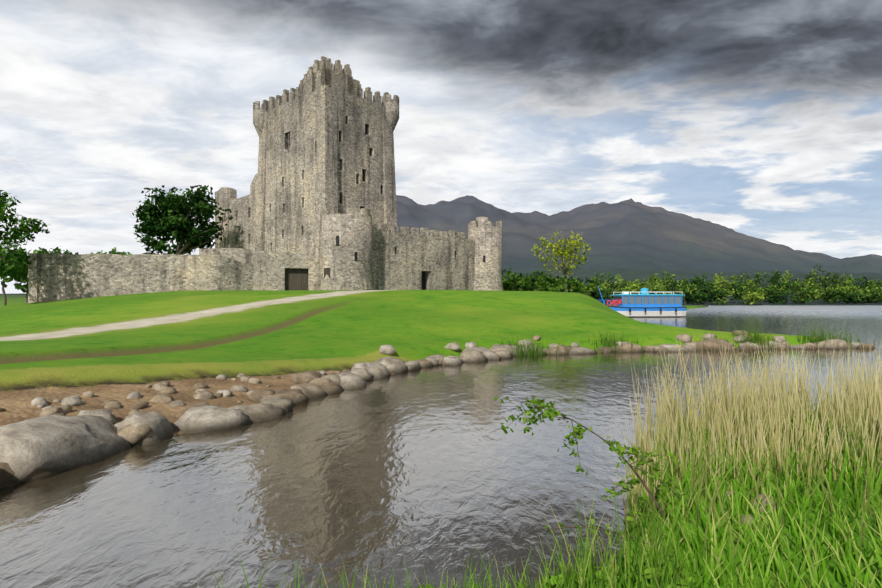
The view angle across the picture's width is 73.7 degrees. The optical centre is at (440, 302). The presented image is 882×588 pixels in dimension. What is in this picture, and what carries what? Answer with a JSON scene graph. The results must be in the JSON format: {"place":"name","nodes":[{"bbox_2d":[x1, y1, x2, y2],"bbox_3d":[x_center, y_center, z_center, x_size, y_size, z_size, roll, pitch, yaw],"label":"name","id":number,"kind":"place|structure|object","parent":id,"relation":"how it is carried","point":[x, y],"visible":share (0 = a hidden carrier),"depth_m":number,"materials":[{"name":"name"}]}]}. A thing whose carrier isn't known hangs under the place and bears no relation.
{"place":"outdoors","nodes":[
{"label":"outdoors","id":0,"kind":"place"},
{"bbox_2d":[0,305,881,587],"bbox_3d":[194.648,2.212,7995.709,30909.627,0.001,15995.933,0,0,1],"label":"lake water","id":1,"kind":"structure","parent":0,"point":[432,470],"depth_m":7.17,"materials":[{"name":"grey liquid"}]},
{"bbox_2d":[598,286,685,316],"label":"boat","id":2,"kind":"object","parent":1,"relation":"on","point":[644,303],"visible":0.94,"depth_m":85.99,"materials":[{"name":"painted metal"},{"name":"glass"}]},
{"bbox_2d":[0,195,881,587],"bbox_3d":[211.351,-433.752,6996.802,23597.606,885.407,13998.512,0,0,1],"label":"terrain","id":3,"kind":"structure","parent":0,"point":[118,347],"depth_m":28.91,"materials":[{"name":"green plant"}]},
{"bbox_2d":[0,190,49,279],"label":"tree","id":4,"kind":"object","parent":3,"relation":"on","point":[7,268],"visible":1,"depth_m":47.08,"materials":[{"name":"green plant"}]},
{"bbox_2d":[0,246,132,305],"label":"bushes","id":5,"kind":"object","parent":3,"relation":"on","point":[23,279],"visible":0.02,"depth_m":121.64,"materials":[{"name":"green plant"}]},
{"bbox_2d":[132,185,232,254],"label":"oak tree","id":6,"kind":"object","parent":3,"relation":"on","point":[175,219],"visible":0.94,"depth_m":73.17,"materials":[{"name":"green plant"}]},
{"bbox_2d":[28,56,502,302],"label":"castle","id":7,"kind":"structure","parent":3,"relation":"on","point":[315,208],"depth_m":66.05,"materials":[{"name":"stone"}]},
{"bbox_2d":[0,330,874,570],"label":"shore rocks","id":8,"kind":"object","parent":3,"relation":"on","point":[50,441],"visible":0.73,"depth_m":10.53,"materials":[{"name":"grey stone"}]},
{"bbox_2d":[170,490,709,587],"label":"grass","id":9,"kind":"structure","parent":3,"relation":"on","point":[589,562],"depth_m":3.30,"materials":[{"name":"green plant"}]},
{"bbox_2d":[502,270,592,294],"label":"shrub hedge","id":10,"kind":"object","parent":3,"relation":"on","point":[542,282],"visible":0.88,"depth_m":80.58,"materials":[{"name":"green plant"}]},
{"bbox_2d":[417,547,699,587],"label":"plants","id":11,"kind":"object","parent":3,"relation":"on","point":[552,581],"visible":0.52,"depth_m":3.37,"materials":[{"name":"green plant"}]},
{"bbox_2d":[531,231,590,291],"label":"birch tree","id":12,"kind":"object","parent":3,"relation":"on","point":[559,251],"visible":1,"depth_m":73.05,"materials":[{"name":"green plant"}]},
{"bbox_2d":[494,396,688,547],"bbox_3d":[1.244,1.355,4.870,1.577,1.124,0.882,0,0,1],"label":"branch","id":13,"kind":"object","parent":3,"relation":"on","point":[552,414],"visible":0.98,"depth_m":4.83,"materials":[{"name":"green plant"}]},
{"bbox_2d":[440,401,881,587],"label":"bank grass","id":14,"kind":"structure","parent":3,"relation":"on","point":[850,550],"depth_m":4.32,"materials":[{"name":"green plant"}]},
{"bbox_2d":[499,318,879,356],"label":"shore rushes","id":15,"kind":"object","parent":3,"relation":"on","point":[540,353],"depth_m":27.91,"materials":[{"name":"green plant"}]},
{"bbox_2d":[502,264,881,304],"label":"shore trees","id":16,"kind":"object","parent":3,"relation":"on","point":[749,291],"visible":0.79,"depth_m":440.38,"materials":[{"name":"green plant"}]},
{"bbox_2d":[613,336,881,562],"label":"reed bank","id":17,"kind":"structure","parent":3,"relation":"on","point":[791,399],"depth_m":6.58,"materials":[{"name":"beige plant"}]},
{"bbox_2d":[0,0,881,293],"label":"sky","id":18,"kind":"structure","parent":0,"point":[761,119],"materials":[{"name":"grey"}]}
]}

